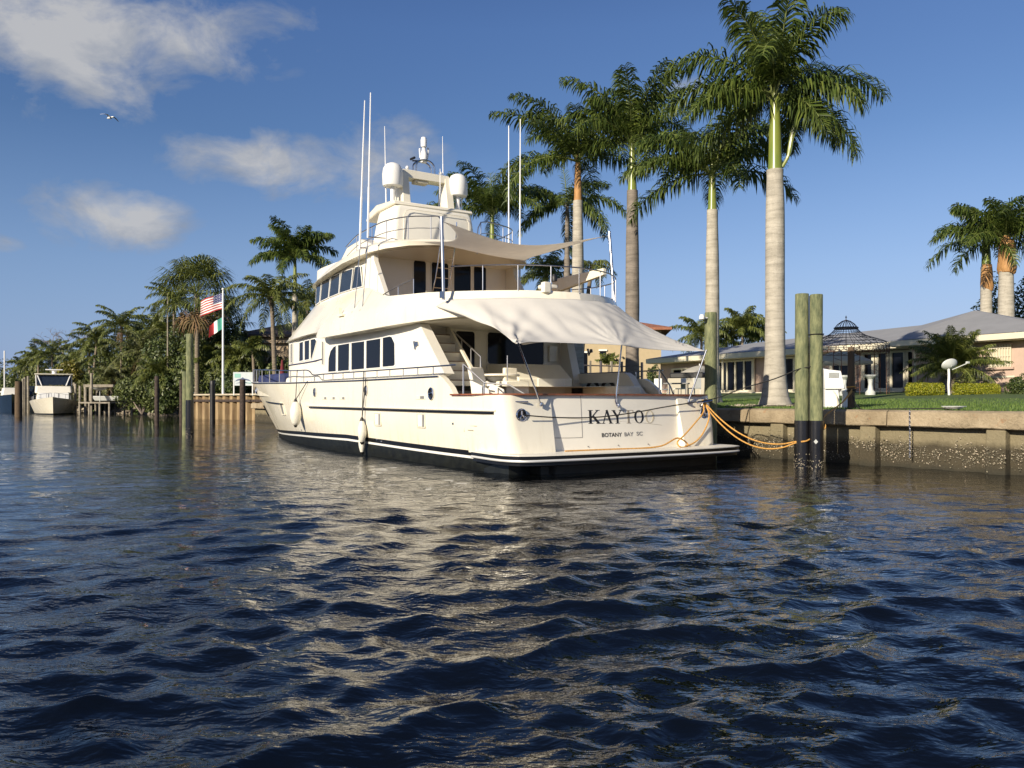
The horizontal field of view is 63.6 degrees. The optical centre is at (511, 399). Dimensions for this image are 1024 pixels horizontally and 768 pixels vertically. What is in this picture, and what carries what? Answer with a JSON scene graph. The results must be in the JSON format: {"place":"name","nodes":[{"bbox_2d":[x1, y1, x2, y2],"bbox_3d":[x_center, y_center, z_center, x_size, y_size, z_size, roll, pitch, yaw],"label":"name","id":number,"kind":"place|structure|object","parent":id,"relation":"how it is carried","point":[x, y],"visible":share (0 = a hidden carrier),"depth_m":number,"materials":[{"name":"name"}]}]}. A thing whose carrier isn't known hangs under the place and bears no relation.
{"place":"outdoors","nodes":[
{"label":"outdoors","id":0,"kind":"place"},
{"bbox_2d":[0,412,1023,767],"bbox_3d":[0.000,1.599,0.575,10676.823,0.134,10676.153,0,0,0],"label":"water","id":1,"kind":"structure","parent":0,"point":[232,594],"depth_m":6.29,"materials":[{"name":"blue liquid"}]},
{"bbox_2d":[0,388,29,411],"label":"motor boat","id":2,"kind":"object","parent":1,"relation":"on","point":[7,399],"visible":0.59,"depth_m":100.92,"materials":[{"name":"blue"}]},
{"bbox_2d":[15,381,22,416],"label":"piling","id":3,"kind":"object","parent":1,"relation":"in","point":[18,400],"visible":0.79,"depth_m":73.74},
{"bbox_2d":[29,369,77,414],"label":"sportfishing boat","id":4,"kind":"object","parent":1,"relation":"on","point":[51,399],"visible":0.91,"depth_m":88.41,"materials":[{"name":"paint"}]},
{"bbox_2d":[78,402,125,414],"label":"dock","id":5,"kind":"object","parent":1,"relation":"in","point":[104,403],"visible":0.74,"depth_m":85.48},
{"bbox_2d":[83,384,142,413],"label":"boat lift","id":6,"kind":"object","parent":1,"relation":"in","point":[105,398],"visible":0.48,"depth_m":87.77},
{"bbox_2d":[112,375,162,414],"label":"shrub","id":7,"kind":"object","parent":1,"relation":"on","point":[122,387],"visible":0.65,"depth_m":83.07,"materials":[{"name":"green plant"}]},
{"bbox_2d":[154,376,158,425],"bbox_3d":[-21.512,0.696,50.001,0.276,4.207,0.276,0,0,-36],"label":"piling","id":8,"kind":"object","parent":1,"relation":"in","point":[156,403],"visible":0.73,"depth_m":49.90,"materials":[{"name":"brown wood"}]},
{"bbox_2d":[145,371,181,415],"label":"shrub","id":9,"kind":"object","parent":1,"relation":"on","point":[170,402],"visible":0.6,"depth_m":78.87,"materials":[{"name":"green plant"}]},
{"bbox_2d":[182,371,185,435],"bbox_3d":[-14.485,0.784,36.600,0.276,4.032,0.275,0,0,2],"label":"piling","id":10,"kind":"object","parent":1,"relation":"in","point":[183,403],"visible":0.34,"depth_m":36.48,"materials":[{"name":"green wood"}]},
{"bbox_2d":[185,334,193,435],"bbox_3d":[-14.051,-0.029,35.999,0.359,5.658,0.360,0,0,-11],"label":"piling","id":11,"kind":"object","parent":1,"relation":"in","point":[189,390],"visible":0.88,"depth_m":35.87,"materials":[{"name":"green wood"}]},
{"bbox_2d":[210,381,214,421],"bbox_3d":[-21.043,0.742,57.998,0.377,4.116,0.379,0,0,-15],"label":"piling","id":12,"kind":"object","parent":1,"relation":"in","point":[212,401],"visible":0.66,"depth_m":57.84,"materials":[{"name":"black wood"}]},
{"bbox_2d":[239,379,245,421],"bbox_3d":[-18.927,0.697,57.999,0.420,4.206,0.417,0,0,18],"label":"piling","id":13,"kind":"object","parent":1,"relation":"in","point":[242,418],"visible":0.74,"depth_m":57.83,"materials":[{"name":"brown wood"}]},
{"bbox_2d":[251,92,739,474],"bbox_3d":[-4.806,-3.525,30.376,6.966,12.050,28.575,0,0,-33],"label":"motor yacht","id":14,"kind":"object","parent":1,"relation":"on","point":[394,333],"visible":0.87,"depth_m":22.97,"materials":[{"name":"paint"}]},
{"bbox_2d":[290,370,307,426],"bbox_3d":[-7.096,-0.029,27.530,0.380,1.946,1.098,0,0,-33],"label":"fender","id":15,"kind":"object","parent":14,"relation":"hanging from","point":[295,413],"visible":1,"depth_m":27.71,"materials":[{"name":"plastic"}]},
{"bbox_2d":[328,345,336,372],"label":"window","id":16,"kind":"structure","parent":14,"relation":"in","point":[332,360],"depth_m":26.49,"materials":[{"name":"black glass"}]},
{"bbox_2d":[329,272,340,297],"bbox_3d":[-5.875,-3.777,27.337,0.024,0.712,1.070,0,0,-32],"label":"window","id":17,"kind":"structure","parent":14,"relation":"in","point":[335,279],"depth_m":27.34,"materials":[{"name":"black glass"}]},
{"bbox_2d":[337,343,349,371],"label":"window","id":18,"kind":"structure","parent":14,"relation":"in","point":[343,362],"depth_m":25.79,"materials":[{"name":"black glass"}]},
{"bbox_2d":[339,268,353,293],"bbox_3d":[-5.327,-3.803,26.499,0.030,0.688,1.143,0,0,-34],"label":"window","id":19,"kind":"structure","parent":14,"relation":"in","point":[347,275],"depth_m":26.47,"materials":[{"name":"black glass"}]},
{"bbox_2d":[351,340,364,370],"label":"window","id":20,"kind":"structure","parent":14,"relation":"in","point":[357,348],"depth_m":24.81,"materials":[{"name":"black glass"}]},
{"bbox_2d":[358,371,366,444],"bbox_3d":[-4.224,0.237,23.266,0.250,2.074,0.248,0,0,-6],"label":"fender","id":21,"kind":"object","parent":14,"relation":"hanging from","point":[362,431],"visible":1,"depth_m":23.20,"materials":[{"name":"plastic"}]},
{"bbox_2d":[366,338,381,368],"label":"window","id":22,"kind":"structure","parent":14,"relation":"in","point":[373,346],"depth_m":23.90,"materials":[{"name":"black glass"}]},
{"bbox_2d":[382,335,395,367],"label":"window","id":23,"kind":"structure","parent":14,"relation":"in","point":[388,342],"depth_m":23.05,"materials":[{"name":"black glass"}]},
{"bbox_2d":[413,260,426,293],"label":"aft window","id":24,"kind":"structure","parent":14,"relation":"in","point":[419,267],"depth_m":26.05,"materials":[{"name":"black glass"}]},
{"bbox_2d":[431,262,448,291],"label":"aft window","id":25,"kind":"structure","parent":14,"relation":"in","point":[433,265],"depth_m":26.42,"materials":[{"name":"black glass"}]},
{"bbox_2d":[453,264,471,290],"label":"aft window","id":26,"kind":"structure","parent":14,"relation":"in","point":[461,275],"depth_m":26.91,"materials":[{"name":"black glass"}]},
{"bbox_2d":[454,329,475,366],"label":"saloon door","id":27,"kind":"structure","parent":14,"relation":"in","point":[469,336],"depth_m":23.74,"materials":[{"name":"black glass"}]},
{"bbox_2d":[473,266,486,290],"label":"aft window","id":28,"kind":"structure","parent":14,"relation":"in","point":[477,271],"depth_m":27.27,"materials":[{"name":"black glass"}]},
{"bbox_2d":[468,367,504,393],"bbox_3d":[-0.630,-0.206,20.118,0.768,1.172,0.660,0,0,37],"label":"deck chair","id":29,"kind":"object","parent":14,"relation":"on","point":[476,384],"visible":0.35,"depth_m":20.16,"materials":[{"name":"white plastic"}]},
{"bbox_2d":[496,355,528,392],"bbox_3d":[0.015,-0.365,21.281,0.720,1.510,0.530,0,0,-34],"label":"deck chair","id":30,"kind":"object","parent":14,"relation":"on","point":[513,382],"visible":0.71,"depth_m":21.13,"materials":[{"name":"white plastic"}]},
{"bbox_2d":[486,332,543,364],"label":"saloon window","id":31,"kind":"structure","parent":14,"relation":"in","point":[498,345],"depth_m":24.51,"materials":[{"name":"black glass"}]},
{"bbox_2d":[425,216,614,300],"bbox_3d":[-0.471,-3.687,23.796,6.026,2.486,4.581,0,0,-34],"label":"shade sail","id":32,"kind":"object","parent":14,"relation":"attached to","point":[465,239],"visible":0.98,"depth_m":23.20,"materials":[{"name":"fabric"}]},
{"bbox_2d":[538,378,564,393],"bbox_3d":[1.111,-0.230,23.248,0.950,0.720,0.030,0,0,-33],"label":"counter locker door","id":33,"kind":"structure","parent":14,"relation":"in","point":[542,382],"depth_m":23.23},
{"bbox_2d":[436,298,706,407],"bbox_3d":[1.556,-1.138,20.620,6.031,2.677,3.923,0,0,-33],"label":"cockpit awning","id":34,"kind":"object","parent":14,"relation":"attached to","point":[522,321],"visible":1,"depth_m":19.56,"materials":[{"name":"fabric"}]},
{"bbox_2d":[565,404,704,451],"bbox_3d":[3.118,0.589,19.340,4.523,1.164,0.448,0,0,-36],"label":"mooring rope","id":35,"kind":"object","parent":14,"relation":"attached to","point":[679,439],"visible":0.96,"depth_m":19.48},
{"bbox_2d":[524,361,823,417],"bbox_3d":[3.494,-0.226,19.512,7.044,1.310,2.415,0,0,-11],"label":"stern line","id":36,"kind":"object","parent":14,"relation":"attached to","point":[670,405],"visible":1,"depth_m":19.20,"materials":[{"name":"black fabric"}]},
{"bbox_2d":[705,391,851,444],"bbox_3d":[6.870,0.431,20.033,3.969,1.288,2.017,0,0,-6],"label":"mooring rope","id":37,"kind":"object","parent":14,"relation":"attached to","point":[765,442],"visible":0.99,"depth_m":19.96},
{"bbox_2d":[699,312,716,459],"bbox_3d":[5.173,0.248,21.822,0.586,5.104,0.341,0,0,-37],"label":"piling","id":38,"kind":"object","parent":1,"relation":"in","point":[710,347],"visible":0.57,"depth_m":21.76,"materials":[{"name":"green wood"}]},
{"bbox_2d":[794,293,808,467],"bbox_3d":[6.760,0.170,19.249,0.366,5.259,0.366,0,0,-12],"label":"piling","id":39,"kind":"object","parent":1,"relation":"in","point":[801,433],"visible":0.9,"depth_m":19.11,"materials":[{"name":"green wood"}]},
{"bbox_2d":[809,294,823,468],"bbox_3d":[7.039,0.187,19.100,0.344,5.225,0.343,0,0,-2],"label":"piling","id":40,"kind":"object","parent":1,"relation":"in","point":[816,441],"visible":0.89,"depth_m":18.97,"materials":[{"name":"green wood"}]},
{"bbox_2d":[0,0,1023,374],"label":"sky","id":41,"kind":"structure","parent":0,"point":[233,116],"materials":[{"name":"blue"}]},
{"bbox_2d":[93,392,1023,413],"bbox_3d":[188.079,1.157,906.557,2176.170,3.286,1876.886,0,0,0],"label":"lawn","id":42,"kind":"structure","parent":0,"point":[897,395],"depth_m":31.70,"materials":[{"name":"green plant"}]},
{"bbox_2d":[0,355,45,385],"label":"palm tree","id":43,"kind":"object","parent":42,"relation":"on","point":[18,368],"visible":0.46,"depth_m":115.20,"materials":[{"name":"green plant"}]},
{"bbox_2d":[14,339,59,376],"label":"palm tree","id":44,"kind":"object","parent":42,"relation":"on","point":[41,363],"visible":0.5,"depth_m":111.22,"materials":[{"name":"green plant"}]},
{"bbox_2d":[25,339,76,373],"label":"palm tree","id":45,"kind":"object","parent":42,"relation":"on","point":[54,349],"visible":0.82,"depth_m":107.62,"materials":[{"name":"green plant"}]},
{"bbox_2d":[54,359,87,399],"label":"shrub","id":46,"kind":"object","parent":42,"relation":"on","point":[69,367],"visible":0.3,"depth_m":98.73,"materials":[{"name":"green plant"}]},
{"bbox_2d":[50,346,93,375],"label":"palm tree","id":47,"kind":"object","parent":42,"relation":"on","point":[61,356],"visible":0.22,"depth_m":103.13,"materials":[{"name":"green plant"}]},
{"bbox_2d":[60,334,109,379],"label":"palm tree","id":48,"kind":"object","parent":42,"relation":"on","point":[79,345],"visible":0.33,"depth_m":100.97,"materials":[{"name":"green plant"}]},
{"bbox_2d":[67,320,124,378],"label":"palm tree","id":49,"kind":"object","parent":42,"relation":"on","point":[94,336],"visible":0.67,"depth_m":95.20,"materials":[{"name":"green plant"}]},
{"bbox_2d":[73,339,119,376],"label":"palm tree","id":50,"kind":"object","parent":42,"relation":"on","point":[108,350],"visible":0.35,"depth_m":97.41,"materials":[{"name":"green plant"}]},
{"bbox_2d":[86,361,137,395],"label":"palm tree","id":51,"kind":"object","parent":42,"relation":"on","point":[112,375],"visible":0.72,"depth_m":89.45,"materials":[{"name":"green plant"}]},
{"bbox_2d":[82,348,141,409],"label":"shrub","id":52,"kind":"object","parent":42,"relation":"on","point":[96,374],"visible":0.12,"depth_m":94.64,"materials":[{"name":"green plant"}]},
{"bbox_2d":[85,304,151,378],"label":"palm tree","id":53,"kind":"object","parent":42,"relation":"on","point":[121,321],"visible":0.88,"depth_m":91.62,"materials":[{"name":"green plant"}]},
{"bbox_2d":[77,404,178,414],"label":"riprap rocks","id":54,"kind":"object","parent":42,"relation":"on","point":[119,410],"visible":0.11,"depth_m":93.78,"materials":[{"name":"stone"}]},
{"bbox_2d":[100,327,174,376],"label":"palm tree","id":55,"kind":"object","parent":42,"relation":"on","point":[141,344],"visible":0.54,"depth_m":85.25,"materials":[{"name":"green plant"}]},
{"bbox_2d":[120,332,164,379],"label":"leafy tree","id":56,"kind":"object","parent":42,"relation":"on","point":[126,362],"visible":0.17,"depth_m":91.42,"materials":[{"name":"green plant"}]},
{"bbox_2d":[129,356,182,400],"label":"palm tree","id":57,"kind":"object","parent":42,"relation":"on","point":[154,367],"visible":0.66,"depth_m":79.24,"materials":[{"name":"green plant"}]},
{"bbox_2d":[131,312,186,353],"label":"palm tree","id":58,"kind":"object","parent":42,"relation":"on","point":[162,324],"visible":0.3,"depth_m":89.22,"materials":[{"name":"green plant"}]},
{"bbox_2d":[139,323,193,383],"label":"leafy tree","id":59,"kind":"object","parent":42,"relation":"on","point":[174,348],"visible":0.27,"depth_m":81.73,"materials":[{"name":"green plant"}]},
{"bbox_2d":[142,282,200,333],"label":"palm tree","id":60,"kind":"object","parent":42,"relation":"on","point":[155,306],"visible":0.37,"depth_m":87.23,"materials":[{"name":"green plant"}]},
{"bbox_2d":[145,254,244,393],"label":"fan palm","id":61,"kind":"object","parent":42,"relation":"on","point":[199,268],"visible":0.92,"depth_m":75.21,"materials":[{"name":"green plant"}]},
{"bbox_2d":[173,331,229,393],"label":"leafy tree","id":62,"kind":"object","parent":42,"relation":"on","point":[204,387],"visible":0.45,"depth_m":77.18,"materials":[{"name":"green plant"}]},
{"bbox_2d":[177,340,232,390],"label":"palm tree","id":63,"kind":"object","parent":42,"relation":"on","point":[213,367],"visible":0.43,"depth_m":76.72,"materials":[{"name":"green plant"}]},
{"bbox_2d":[189,297,255,393],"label":"fan palm","id":64,"kind":"object","parent":42,"relation":"on","point":[236,310],"visible":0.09,"depth_m":81.62,"materials":[{"name":"green plant"}]},
{"bbox_2d":[207,309,247,391],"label":"leafy tree","id":65,"kind":"object","parent":42,"relation":"on","point":[234,333],"visible":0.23,"depth_m":78.55,"materials":[{"name":"green plant"}]},
{"bbox_2d":[194,393,261,419],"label":"timber bulkhead","id":66,"kind":"object","parent":42,"relation":"on","point":[227,407],"visible":0.42,"depth_m":65.90,"materials":[{"name":"brown wood"}]},
{"bbox_2d":[222,288,223,395],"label":"flagpole","id":67,"kind":"object","parent":66,"relation":"on","point":[222,341],"visible":0.93,"depth_m":65.93,"materials":[{"name":"white"}]},
{"bbox_2d":[200,293,221,316],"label":"national flag","id":68,"kind":"object","parent":67,"relation":"attached to","point":[211,304],"visible":1,"depth_m":66.02,"materials":[{"name":"multicoloured fabric"}]},
{"bbox_2d":[215,374,251,393],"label":"shrub","id":69,"kind":"object","parent":42,"relation":"on","point":[228,384],"visible":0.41,"depth_m":70.59,"materials":[{"name":"green plant"}]},
{"bbox_2d":[206,338,263,377],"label":"palm tree","id":70,"kind":"object","parent":42,"relation":"on","point":[233,357],"visible":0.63,"depth_m":73.24,"materials":[{"name":"green plant"}]},
{"bbox_2d":[233,372,252,394],"bbox_3d":[-20.186,-1.171,62.000,1.442,1.743,0.080,0,0,-8],"label":"sign board","id":71,"kind":"object","parent":42,"relation":"on","point":[246,376],"visible":0.73,"depth_m":61.98,"materials":[{"name":"white"}]},
{"bbox_2d":[231,335,271,393],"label":"palm tree","id":72,"kind":"object","parent":42,"relation":"on","point":[253,347],"visible":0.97,"depth_m":71.65,"materials":[{"name":"green plant"}]},
{"bbox_2d":[238,323,291,368],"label":"stone house","id":73,"kind":"structure","parent":42,"relation":"on","point":[282,348],"depth_m":82.00,"materials":[{"name":"stone"}]},
{"bbox_2d":[224,273,315,373],"bbox_3d":[-16.455,-4.458,56.257,5.985,8.417,6.052,0,0,0],"label":"palm tree","id":74,"kind":"object","parent":42,"relation":"on","point":[275,296],"visible":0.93,"depth_m":55.84,"materials":[{"name":"green plant"}]},
{"bbox_2d":[247,215,338,333],"bbox_3d":[-15.972,-6.674,60.084,6.442,12.648,6.235,0,0,-21],"label":"palm tree","id":75,"kind":"object","parent":42,"relation":"on","point":[295,248],"visible":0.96,"depth_m":59.14,"materials":[{"name":"green plant"}]},
{"bbox_2d":[276,279,315,324],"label":"palm tree","id":76,"kind":"object","parent":42,"relation":"on","point":[308,304],"visible":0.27,"depth_m":65.22,"materials":[{"name":"green plant"}]},
{"bbox_2d":[426,155,566,239],"bbox_3d":[-0.853,-6.428,44.999,7.328,13.129,7.527,0,0,32],"label":"palm tree","id":77,"kind":"object","parent":42,"relation":"on","point":[485,200],"visible":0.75,"depth_m":44.40,"materials":[{"name":"green plant"}]},
{"bbox_2d":[521,248,571,290],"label":"palm tree","id":78,"kind":"object","parent":42,"relation":"on","point":[538,272],"visible":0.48,"depth_m":51.49,"materials":[{"name":"green plant"}]},
{"bbox_2d":[488,86,653,372],"bbox_3d":[2.713,-6.420,36.078,7.539,13.228,7.892,0,0,0],"label":"palm tree","id":79,"kind":"object","parent":42,"relation":"on","point":[569,147],"visible":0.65,"depth_m":35.57,"materials":[{"name":"green plant"}]},
{"bbox_2d":[515,165,626,291],"bbox_3d":[3.274,-6.533,45.792,6.507,13.110,6.387,0,0,0],"label":"palm tree","id":80,"kind":"object","parent":42,"relation":"on","point":[593,212],"visible":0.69,"depth_m":45.85,"materials":[{"name":"green plant"}]},
{"bbox_2d":[584,259,616,349],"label":"palm tree","id":81,"kind":"object","parent":42,"relation":"on","point":[596,265],"visible":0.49,"depth_m":55.87,"materials":[{"name":"green plant"}]},
{"bbox_2d":[595,352,619,371],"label":"palm tree","id":82,"kind":"object","parent":42,"relation":"on","point":[607,359],"visible":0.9,"depth_m":45.87,"materials":[{"name":"green plant"}]},
{"bbox_2d":[554,57,697,378],"bbox_3d":[4.763,-6.821,33.302,6.224,14.037,6.123,0,0,24],"label":"palm tree","id":83,"kind":"object","parent":42,"relation":"on","point":[634,126],"visible":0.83,"depth_m":32.63,"materials":[{"name":"green plant"}]},
{"bbox_2d":[669,316,734,353],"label":"palm tree","id":84,"kind":"object","parent":42,"relation":"on","point":[697,330],"visible":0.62,"depth_m":91.53,"materials":[{"name":"green plant"}]},
{"bbox_2d":[615,97,808,402],"bbox_3d":[7.191,-5.165,29.917,6.677,10.708,6.602,0,0,0],"label":"palm tree","id":85,"kind":"object","parent":42,"relation":"on","point":[680,165],"visible":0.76,"depth_m":29.79,"materials":[{"name":"green plant"}]},
{"bbox_2d":[719,325,758,346],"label":"palm tree","id":86,"kind":"object","parent":42,"relation":"on","point":[735,335],"visible":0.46,"depth_m":95.03,"materials":[{"name":"green plant"}]},
{"bbox_2d":[719,305,764,344],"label":"palm tree","id":87,"kind":"object","parent":42,"relation":"on","point":[748,321],"visible":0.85,"depth_m":93.25,"materials":[{"name":"green plant"}]},
{"bbox_2d":[660,0,892,404],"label":"palm tree","id":88,"kind":"object","parent":42,"relation":"on","point":[770,53],"visible":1,"depth_m":24.72,"materials":[{"name":"green plant"}]},
{"bbox_2d":[823,368,844,407],"bbox_3d":[8.790,-0.294,22.556,0.532,1.127,0.563,0,0,12],"label":"utility box","id":89,"kind":"object","parent":42,"relation":"on","point":[833,382],"visible":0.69,"depth_m":22.45,"materials":[{"name":"white plastic"}]},
{"bbox_2d":[646,310,1023,392],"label":"ranch house","id":90,"kind":"structure","parent":42,"relation":"on","point":[741,366],"depth_m":44.63,"materials":[{"name":"pink paint"}]},
{"bbox_2d":[719,359,754,392],"bbox_3d":[14.839,-1.500,54.799,0.120,2.220,3.451,0,0,-28],"label":"glass door","id":91,"kind":"structure","parent":90,"relation":"in","point":[738,374],"depth_m":54.57,"materials":[{"name":"black"}]},
{"bbox_2d":[786,356,794,391],"bbox_3d":[17.029,-1.500,50.624,0.120,2.220,1.023,0,0,-28],"label":"glass door","id":92,"kind":"structure","parent":90,"relation":"in","point":[790,361],"depth_m":50.54,"materials":[{"name":"black"}]},
{"bbox_2d":[861,352,873,390],"bbox_3d":[19.680,-1.500,45.591,0.120,2.220,0.867,0,0,-28],"label":"glass door","id":93,"kind":"structure","parent":90,"relation":"in","point":[865,369],"depth_m":45.71,"materials":[{"name":"black"}]},
{"bbox_2d":[875,352,888,390],"bbox_3d":[20.108,-1.500,44.775,0.120,2.220,0.884,0,0,-28],"label":"glass door","id":94,"kind":"structure","parent":90,"relation":"in","point":[881,361],"depth_m":44.85,"materials":[{"name":"black"}]},
{"bbox_2d":[888,350,905,390],"bbox_3d":[20.546,-1.500,43.930,0.120,2.220,1.091,0,0,-28],"label":"glass door","id":95,"kind":"structure","parent":90,"relation":"in","point":[896,358],"depth_m":44.03,"materials":[{"name":"black"}]},
{"bbox_2d":[986,343,1014,369],"bbox_3d":[22.318,-1.960,37.753,0.140,1.180,1.257,0,0,-28],"label":"window","id":96,"kind":"structure","parent":90,"relation":"in","point":[1004,350],"depth_m":37.61,"materials":[{"name":"white metal"}]},
{"bbox_2d":[823,352,872,391],"bbox_3d":[17.067,-1.472,43.000,3.039,2.324,3.039,0,0,6],"label":"patio umbrella","id":97,"kind":"object","parent":42,"relation":"on","point":[828,360],"visible":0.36,"depth_m":42.02,"materials":[{"name":"fabric"}]},
{"bbox_2d":[848,347,854,408],"bbox_3d":[8.812,-0.479,21.449,0.180,1.759,0.177,0,0,-45],"label":"wooden post","id":98,"kind":"object","parent":42,"relation":"on","point":[851,369],"visible":0.88,"depth_m":21.38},
{"bbox_2d":[823,317,889,394],"bbox_3d":[15.781,-2.081,39.000,3.785,3.737,3.785,0,0,0],"label":"iron gazebo","id":99,"kind":"object","parent":42,"relation":"on","point":[843,327],"visible":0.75,"depth_m":38.67,"materials":[{"name":"grey"}]},
{"bbox_2d":[717,398,1023,410],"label":"grass","id":100,"kind":"structure","parent":42,"relation":"on","point":[991,405],"depth_m":23.14,"materials":[{"name":"plant"}]},
{"bbox_2d":[904,382,944,395],"bbox_3d":[17.107,-0.289,34.200,1.539,0.889,0.697,0,0,0],"label":"hedge","id":101,"kind":"object","parent":42,"relation":"on","point":[923,389],"visible":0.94,"depth_m":34.01,"materials":[{"name":"green plant"}]},
{"bbox_2d":[941,359,969,394],"bbox_3d":[17.948,-0.906,33.494,1.023,1.488,0.530,0,0,17],"label":"satellite dish","id":102,"kind":"object","parent":42,"relation":"on","point":[948,364],"visible":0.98,"depth_m":33.44,"materials":[{"name":"white paint"}]},
{"bbox_2d":[899,325,1013,393],"bbox_3d":[19.589,-1.708,36.446,4.205,3.096,4.005,0,0,0],"label":"palm tree","id":103,"kind":"object","parent":42,"relation":"on","point":[948,346],"visible":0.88,"depth_m":36.02,"materials":[{"name":"green plant"}]},
{"bbox_2d":[925,196,1023,312],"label":"palm tree","id":104,"kind":"object","parent":42,"relation":"on","point":[986,280],"visible":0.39,"depth_m":54.74,"materials":[{"name":"green plant"}]},
{"bbox_2d":[927,195,1023,316],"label":"palm tree","id":105,"kind":"object","parent":42,"relation":"on","point":[1005,226],"visible":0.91,"depth_m":52.63,"materials":[{"name":"green plant"}]},
{"bbox_2d":[951,382,1000,394],"bbox_3d":[18.879,-0.266,33.597,1.895,0.862,0.664,0,0,0],"label":"hedge","id":106,"kind":"object","parent":42,"relation":"on","point":[972,388],"visible":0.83,"depth_m":33.40,"materials":[{"name":"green plant"}]},
{"bbox_2d":[970,271,1023,331],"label":"leafy tree","id":107,"kind":"object","parent":42,"relation":"on","point":[1017,306],"visible":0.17,"depth_m":61.53,"materials":[{"name":"green plant"}]},
{"bbox_2d":[1003,373,1023,393],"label":"shrub","id":108,"kind":"object","parent":42,"relation":"on","point":[1016,384],"visible":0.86,"depth_m":32.46,"materials":[{"name":"green plant"}]},
{"bbox_2d":[584,322,671,378],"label":"yellow house","id":109,"kind":"structure","parent":0,"point":[644,354],"depth_m":67.93,"materials":[{"name":"paint"}]},
{"bbox_2d":[251,403,1023,474],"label":"seawall","id":110,"kind":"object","parent":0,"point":[988,442],"visible":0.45,"depth_m":19.50,"materials":[{"name":"concrete"}]},
{"bbox_2d":[668,372,704,393],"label":"barbecue island","id":111,"kind":"structure","parent":0,"point":[677,377],"depth_m":47.66,"materials":[{"name":"beige"}]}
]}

